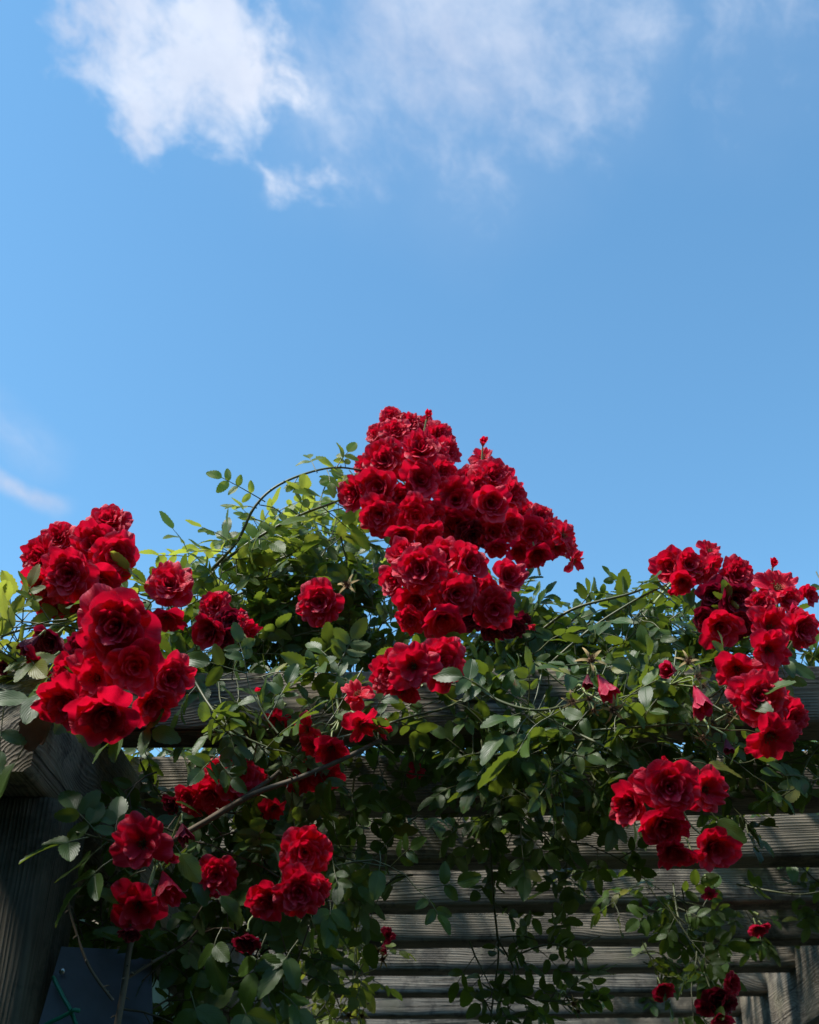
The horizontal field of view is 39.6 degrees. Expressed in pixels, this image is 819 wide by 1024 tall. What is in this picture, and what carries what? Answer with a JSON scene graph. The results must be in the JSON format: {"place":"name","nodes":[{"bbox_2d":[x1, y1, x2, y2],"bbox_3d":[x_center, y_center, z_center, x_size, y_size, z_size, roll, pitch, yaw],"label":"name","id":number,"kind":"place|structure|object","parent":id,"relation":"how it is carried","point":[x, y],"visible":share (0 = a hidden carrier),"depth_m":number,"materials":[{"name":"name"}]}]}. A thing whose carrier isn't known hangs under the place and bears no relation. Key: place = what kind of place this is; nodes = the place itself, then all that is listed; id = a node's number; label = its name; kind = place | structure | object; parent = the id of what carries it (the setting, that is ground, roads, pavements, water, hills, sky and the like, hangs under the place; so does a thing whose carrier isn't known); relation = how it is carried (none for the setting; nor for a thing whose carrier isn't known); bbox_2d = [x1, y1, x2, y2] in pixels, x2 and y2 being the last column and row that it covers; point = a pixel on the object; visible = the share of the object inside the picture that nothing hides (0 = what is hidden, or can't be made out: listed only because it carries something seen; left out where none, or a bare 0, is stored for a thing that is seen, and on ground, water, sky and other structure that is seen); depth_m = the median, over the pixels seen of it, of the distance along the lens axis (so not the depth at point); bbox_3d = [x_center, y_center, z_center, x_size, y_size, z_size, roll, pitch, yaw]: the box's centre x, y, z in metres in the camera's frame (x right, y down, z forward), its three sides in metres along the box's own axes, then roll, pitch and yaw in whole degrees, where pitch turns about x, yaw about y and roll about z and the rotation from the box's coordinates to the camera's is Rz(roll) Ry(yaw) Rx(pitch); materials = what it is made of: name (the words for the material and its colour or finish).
{"place":"outdoors","nodes":[
{"label":"outdoors","id":0,"kind":"place"},
{"bbox_2d":[0,0,818,756],"label":"sky","id":1,"kind":"structure","parent":0,"point":[581,237],"materials":[{"name":"blue"}]},
{"bbox_2d":[432,436,527,558],"bbox_3d":[0.155,-0.052,2.671,0.213,0.357,0.210,-21,-39,29],"label":"rose cluster","id":2,"kind":"object","parent":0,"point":[485,489],"visible":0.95,"depth_m":2.60,"materials":[{"name":"red plant"}]},
{"label":"ground","id":3,"kind":"structure","parent":0,"visible":0},
{"bbox_2d":[72,919,173,1020],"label":"hedge","id":4,"kind":"object","parent":3,"relation":"on","point":[157,997],"visible":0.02,"depth_m":5.28,"materials":[{"name":"green plant"}]},
{"bbox_2d":[0,664,818,1023],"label":"pergola","id":5,"kind":"object","parent":3,"relation":"on","point":[34,940],"visible":0.39,"depth_m":3.07,"materials":[{"name":"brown wood"}]},
{"bbox_2d":[0,551,160,734],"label":"rose shoot","id":6,"kind":"object","parent":5,"relation":"attached to","point":[19,665],"visible":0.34,"depth_m":2.19,"materials":[{"name":"green plant"}]},
{"bbox_2d":[0,624,64,679],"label":"rose cluster","id":7,"kind":"object","parent":6,"relation":"attached to","point":[45,640],"visible":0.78,"depth_m":2.11,"materials":[{"name":"red plant"}]},
{"bbox_2d":[19,503,139,621],"bbox_3d":[-0.684,0.092,2.336,0.204,0.323,0.215,28,-42,-36],"label":"rose cluster","id":8,"kind":"object","parent":6,"relation":"attached to","point":[75,562],"visible":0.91,"depth_m":2.30,"materials":[{"name":"red plant"}]},
{"bbox_2d":[0,600,180,797],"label":"rose shoot","id":9,"kind":"object","parent":5,"relation":"attached to","point":[164,734],"visible":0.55,"depth_m":1.92,"materials":[{"name":"green plant"}]},
{"bbox_2d":[18,714,51,751],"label":"dead leaf","id":10,"kind":"object","parent":9,"relation":"attached to","point":[35,731],"visible":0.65,"depth_m":1.93,"materials":[{"name":"brown plant"}]},
{"bbox_2d":[30,583,196,746],"bbox_3d":[-0.536,0.281,1.954,0.318,0.314,0.221,-21,-38,28],"label":"rose cluster","id":11,"kind":"object","parent":9,"relation":"attached to","point":[109,654],"visible":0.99,"depth_m":1.88,"materials":[{"name":"red plant"}]},
{"bbox_2d":[39,947,152,1023],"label":"metal plate","id":12,"kind":"object","parent":5,"relation":"attached to","point":[83,991],"visible":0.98,"depth_m":1.96,"materials":[{"name":"metal"}]},
{"bbox_2d":[44,976,79,1023],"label":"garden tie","id":13,"kind":"object","parent":12,"relation":"attached to","point":[70,1011],"visible":1,"depth_m":1.88,"materials":[{"name":"green plastic"}]},
{"bbox_2d":[65,759,372,1023],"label":"rose shoot","id":14,"kind":"object","parent":5,"relation":"hanging from","point":[202,928],"visible":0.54,"depth_m":2.08,"materials":[{"name":"green plant"}]},
{"bbox_2d":[19,789,201,927],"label":"rose shoot","id":15,"kind":"object","parent":14,"relation":"attached to","point":[90,806],"visible":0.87,"depth_m":1.90,"materials":[{"name":"green plant"}]},
{"bbox_2d":[109,811,194,942],"bbox_3d":[-0.420,0.599,1.894,0.132,0.225,0.202,-1,-33,1],"label":"rose cluster","id":16,"kind":"object","parent":15,"relation":"attached to","point":[141,841],"visible":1,"depth_m":1.84,"materials":[{"name":"red plant"}]},
{"bbox_2d":[199,848,238,898],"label":"rose cluster","id":17,"kind":"object","parent":14,"relation":"attached to","point":[220,875],"visible":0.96,"depth_m":1.99,"materials":[{"name":"red plant"}]},
{"bbox_2d":[161,754,286,819],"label":"rose cluster","id":18,"kind":"object","parent":14,"relation":"attached to","point":[207,794],"visible":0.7,"depth_m":2.07,"materials":[{"name":"red plant"}]},
{"bbox_2d":[173,889,351,1023],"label":"rose shoot","id":19,"kind":"object","parent":14,"relation":"attached to","point":[270,968],"visible":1,"depth_m":1.88,"materials":[{"name":"green plant"}]},
{"bbox_2d":[173,738,381,842],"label":"rose shoot","id":20,"kind":"object","parent":14,"relation":"attached to","point":[282,780],"visible":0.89,"depth_m":2.04,"materials":[{"name":"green plant"}]},
{"bbox_2d":[231,824,333,954],"bbox_3d":[-0.223,0.634,1.930,0.202,0.204,0.122,-18,-37,26],"label":"rose cluster","id":21,"kind":"object","parent":14,"relation":"attached to","point":[303,888],"visible":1,"depth_m":1.89,"materials":[{"name":"red plant"}]},
{"bbox_2d":[131,517,321,672],"bbox_3d":[-0.430,0.295,2.634,0.498,0.469,0.491,24,-40,-32],"label":"rose shoot","id":22,"kind":"object","parent":5,"relation":"attached to","point":[263,605],"visible":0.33,"depth_m":2.54,"materials":[{"name":"green plant"}]},
{"bbox_2d":[191,591,262,649],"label":"rose cluster","id":23,"kind":"object","parent":22,"relation":"attached to","point":[217,616],"visible":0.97,"depth_m":2.33,"materials":[{"name":"red plant"}]},
{"bbox_2d":[193,456,370,608],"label":"rose shoot","id":24,"kind":"object","parent":22,"relation":"attached to","point":[358,540],"visible":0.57,"depth_m":2.60,"materials":[{"name":"green plant"}]},
{"bbox_2d":[336,406,461,547],"bbox_3d":[-0.021,-0.093,2.684,0.298,0.471,0.218,-1,-33,1],"label":"rose cluster","id":25,"kind":"object","parent":24,"relation":"attached to","point":[418,456],"visible":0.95,"depth_m":2.59,"materials":[{"name":"red plant"}]},
{"bbox_2d":[170,622,327,793],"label":"rose shoot","id":26,"kind":"object","parent":5,"relation":"hanging from","point":[230,719],"visible":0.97,"depth_m":2.12,"materials":[{"name":"green plant"}]},
{"bbox_2d":[255,687,290,728],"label":"rose cluster","id":27,"kind":"object","parent":26,"relation":"attached to","point":[276,714],"visible":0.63,"depth_m":2.17,"materials":[{"name":"red plant"}]},
{"bbox_2d":[233,903,415,1023],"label":"rose shoot","id":28,"kind":"object","parent":5,"relation":"attached to","point":[366,991],"visible":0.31,"depth_m":2.92,"materials":[{"name":"green plant"}]},
{"bbox_2d":[342,913,388,1023],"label":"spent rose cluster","id":29,"kind":"object","parent":28,"relation":"attached to","point":[361,1015],"visible":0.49,"depth_m":2.71,"materials":[{"name":"plant"}]},
{"bbox_2d":[380,926,395,955],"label":"rose cluster","id":30,"kind":"object","parent":28,"relation":"attached to","point":[389,935],"visible":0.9,"depth_m":2.74,"materials":[{"name":"red plant"}]},
{"bbox_2d":[222,496,432,672],"bbox_3d":[-0.178,0.214,2.730,0.634,0.596,0.594,4,-33,-6],"label":"rose shoot","id":31,"kind":"object","parent":5,"relation":"on","point":[305,567],"visible":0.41,"depth_m":2.56,"materials":[{"name":"green plant"}]},
{"bbox_2d":[139,486,385,658],"bbox_3d":[-0.333,0.181,2.836,0.523,0.574,0.644,-27,-42,35],"label":"rose shoot","id":32,"kind":"object","parent":31,"relation":"attached to","point":[252,531],"visible":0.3,"depth_m":2.74,"materials":[{"name":"green plant"}]},
{"bbox_2d":[169,442,361,594],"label":"rose shoot","id":33,"kind":"object","parent":32,"relation":"attached to","point":[263,560],"visible":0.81,"depth_m":2.58,"materials":[{"name":"green plant"}]},
{"bbox_2d":[337,569,358,593],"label":"spent rose cluster","id":34,"kind":"object","parent":31,"relation":"attached to","point":[348,585],"visible":1,"depth_m":2.45,"materials":[{"name":"beige plant"}]},
{"bbox_2d":[256,738,481,968],"bbox_3d":[-0.083,0.614,2.223,0.428,0.492,0.446,-1,-33,1],"label":"rose shoot","id":35,"kind":"object","parent":5,"relation":"hanging from","point":[345,889],"visible":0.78,"depth_m":2.14,"materials":[{"name":"green plant"}]},
{"bbox_2d":[248,617,496,775],"bbox_3d":[-0.074,0.362,2.217,0.423,0.336,0.324,17,-37,-24],"label":"rose shoot","id":36,"kind":"object","parent":5,"relation":"attached to","point":[421,725],"visible":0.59,"depth_m":2.20,"materials":[{"name":"green plant"}]},
{"bbox_2d":[285,758,345,795],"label":"rose cluster","id":37,"kind":"object","parent":36,"relation":"attached to","point":[307,784],"visible":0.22,"depth_m":2.13,"materials":[{"name":"red plant"}]},
{"bbox_2d":[291,679,392,769],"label":"rose cluster","id":38,"kind":"object","parent":36,"relation":"attached to","point":[320,747],"visible":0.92,"depth_m":2.07,"materials":[{"name":"red plant"}]},
{"bbox_2d":[368,636,465,703],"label":"rose cluster","id":39,"kind":"object","parent":36,"relation":"attached to","point":[399,668],"visible":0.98,"depth_m":2.09,"materials":[{"name":"red plant"}]},
{"bbox_2d":[1,566,818,1023],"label":"rose shoot","id":40,"kind":"object","parent":5,"relation":"on","point":[763,948],"visible":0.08,"depth_m":2.55,"materials":[{"name":"green plant"}]},
{"bbox_2d":[144,560,193,631],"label":"rose cluster","id":41,"kind":"object","parent":40,"relation":"attached to","point":[170,583],"visible":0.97,"depth_m":2.33,"materials":[{"name":"red plant"}]},
{"bbox_2d":[295,577,344,627],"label":"rose cluster","id":42,"kind":"object","parent":40,"relation":"attached to","point":[321,602],"visible":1,"depth_m":2.38,"materials":[{"name":"red plant"}]},
{"bbox_2d":[406,747,427,778],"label":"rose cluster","id":43,"kind":"object","parent":40,"relation":"attached to","point":[413,770],"visible":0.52,"depth_m":2.40,"materials":[{"name":"plant"}]},
{"bbox_2d":[378,535,489,638],"bbox_3d":[0.037,0.163,2.356,0.201,0.236,0.202,21,-39,-29],"label":"rose cluster","id":44,"kind":"object","parent":40,"relation":"attached to","point":[428,578],"visible":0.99,"depth_m":2.31,"materials":[{"name":"red plant"}]},
{"bbox_2d":[693,553,754,649],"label":"rose cluster","id":45,"kind":"object","parent":40,"relation":"attached to","point":[735,572],"visible":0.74,"depth_m":2.30,"materials":[{"name":"red plant"}]},
{"bbox_2d":[747,911,770,937],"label":"rose cluster","id":46,"kind":"object","parent":40,"relation":"attached to","point":[758,929],"visible":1,"depth_m":3.36,"materials":[{"name":"red plant"}]},
{"bbox_2d":[417,659,605,901],"bbox_3d":[0.199,0.517,2.127,0.345,0.414,0.496,4,-33,-6],"label":"rose shoot","id":47,"kind":"object","parent":5,"relation":"hanging from","point":[511,805],"visible":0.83,"depth_m":2.10,"materials":[{"name":"green plant"}]},
{"bbox_2d":[448,801,589,1023],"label":"rose shoot","id":48,"kind":"object","parent":5,"relation":"hanging from","point":[514,991],"visible":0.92,"depth_m":2.42,"materials":[{"name":"green plant"}]},
{"bbox_2d":[510,890,616,1023],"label":"rose shoot","id":49,"kind":"object","parent":48,"relation":"attached to","point":[592,1003],"visible":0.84,"depth_m":2.44,"materials":[{"name":"green plant"}]},
{"bbox_2d":[558,989,584,1015],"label":"spent rose cluster","id":50,"kind":"object","parent":49,"relation":"attached to","point":[573,1003],"visible":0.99,"depth_m":2.40,"materials":[{"name":"plant"}]},
{"bbox_2d":[436,639,646,839],"bbox_3d":[0.253,0.421,2.109,0.445,0.415,0.389,-1,-33,1],"label":"rose shoot","id":51,"kind":"object","parent":5,"relation":"hanging from","point":[523,769],"visible":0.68,"depth_m":2.08,"materials":[{"name":"green plant"}]},
{"bbox_2d":[562,647,625,723],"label":"spent rose cluster","id":52,"kind":"object","parent":51,"relation":"attached to","point":[607,691],"visible":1,"depth_m":1.94,"materials":[{"name":"pink plant"}]},
{"bbox_2d":[420,567,696,668],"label":"rose shoot","id":53,"kind":"object","parent":5,"relation":"attached to","point":[530,639],"visible":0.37,"depth_m":2.44,"materials":[{"name":"green plant"}]},
{"bbox_2d":[462,558,535,642],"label":"rose cluster","id":54,"kind":"object","parent":53,"relation":"attached to","point":[491,617],"visible":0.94,"depth_m":2.38,"materials":[{"name":"red plant"}]},
{"bbox_2d":[505,498,583,575],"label":"rose cluster","id":55,"kind":"object","parent":53,"relation":"attached to","point":[545,535],"visible":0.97,"depth_m":2.66,"materials":[{"name":"red plant"}]},
{"bbox_2d":[648,540,722,603],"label":"rose cluster","id":56,"kind":"object","parent":53,"relation":"attached to","point":[673,563],"visible":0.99,"depth_m":2.40,"materials":[{"name":"red plant"}]},
{"bbox_2d":[478,806,656,949],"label":"rose shoot","id":57,"kind":"object","parent":5,"relation":"hanging from","point":[562,875],"visible":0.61,"depth_m":2.58,"materials":[{"name":"green plant"}]},
{"bbox_2d":[520,565,753,667],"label":"rose shoot","id":58,"kind":"object","parent":5,"relation":"on","point":[647,615],"visible":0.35,"depth_m":2.51,"materials":[{"name":"green plant"}]},
{"bbox_2d":[590,851,750,1023],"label":"rose shoot","id":59,"kind":"object","parent":5,"relation":"hanging from","point":[689,975],"visible":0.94,"depth_m":2.97,"materials":[{"name":"green plant"}]},
{"bbox_2d":[652,972,675,1002],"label":"rose cluster","id":60,"kind":"object","parent":59,"relation":"attached to","point":[658,992],"visible":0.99,"depth_m":2.79,"materials":[{"name":"red plant"}]},
{"bbox_2d":[701,874,717,899],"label":"rose cluster","id":61,"kind":"object","parent":59,"relation":"attached to","point":[709,894],"visible":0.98,"depth_m":3.10,"materials":[{"name":"red plant"}]},
{"bbox_2d":[694,970,740,1023],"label":"rose cluster","id":62,"kind":"object","parent":59,"relation":"attached to","point":[705,1004],"visible":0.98,"depth_m":2.74,"materials":[{"name":"red plant"}]},
{"bbox_2d":[553,624,795,851],"bbox_3d":[0.499,0.412,2.123,0.445,0.462,0.378,7,-34,-11],"label":"rose shoot","id":63,"kind":"object","parent":5,"relation":"hanging from","point":[664,711],"visible":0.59,"depth_m":2.11,"materials":[{"name":"green plant"}]},
{"bbox_2d":[609,754,742,871],"bbox_3d":[0.468,0.490,1.960,0.246,0.249,0.150,20,-38,-28],"label":"rose cluster","id":64,"kind":"object","parent":63,"relation":"attached to","point":[670,792],"visible":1,"depth_m":1.91,"materials":[{"name":"red plant"}]},
{"bbox_2d":[649,651,712,720],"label":"spent rose cluster","id":65,"kind":"object","parent":63,"relation":"attached to","point":[702,707],"visible":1,"depth_m":1.95,"materials":[{"name":"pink plant"}]},
{"bbox_2d":[692,705,739,754],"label":"spent rose cluster","id":66,"kind":"object","parent":63,"relation":"attached to","point":[728,748],"visible":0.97,"depth_m":1.91,"materials":[{"name":"green plant"}]},
{"bbox_2d":[714,651,809,759],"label":"rose cluster","id":67,"kind":"object","parent":63,"relation":"attached to","point":[748,681],"visible":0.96,"depth_m":2.04,"materials":[{"name":"red plant"}]},
{"bbox_2d":[691,571,818,696],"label":"rose shoot","id":68,"kind":"object","parent":5,"relation":"on","point":[794,667],"visible":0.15,"depth_m":2.27,"materials":[{"name":"green plant"}]},
{"bbox_2d":[744,557,818,671],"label":"rose cluster","id":69,"kind":"object","parent":68,"relation":"attached to","point":[770,625],"visible":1,"depth_m":2.24,"materials":[{"name":"red plant"}]},
{"bbox_2d":[723,741,818,816],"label":"rose shoot","id":70,"kind":"object","parent":5,"relation":"hanging from","point":[799,793],"visible":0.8,"depth_m":2.23,"materials":[{"name":"green plant"}]},
{"bbox_2d":[736,867,818,942],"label":"rose shoot","id":71,"kind":"object","parent":5,"relation":"hanging from","point":[809,921],"visible":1,"depth_m":3.05,"materials":[{"name":"green plant"}]}
]}

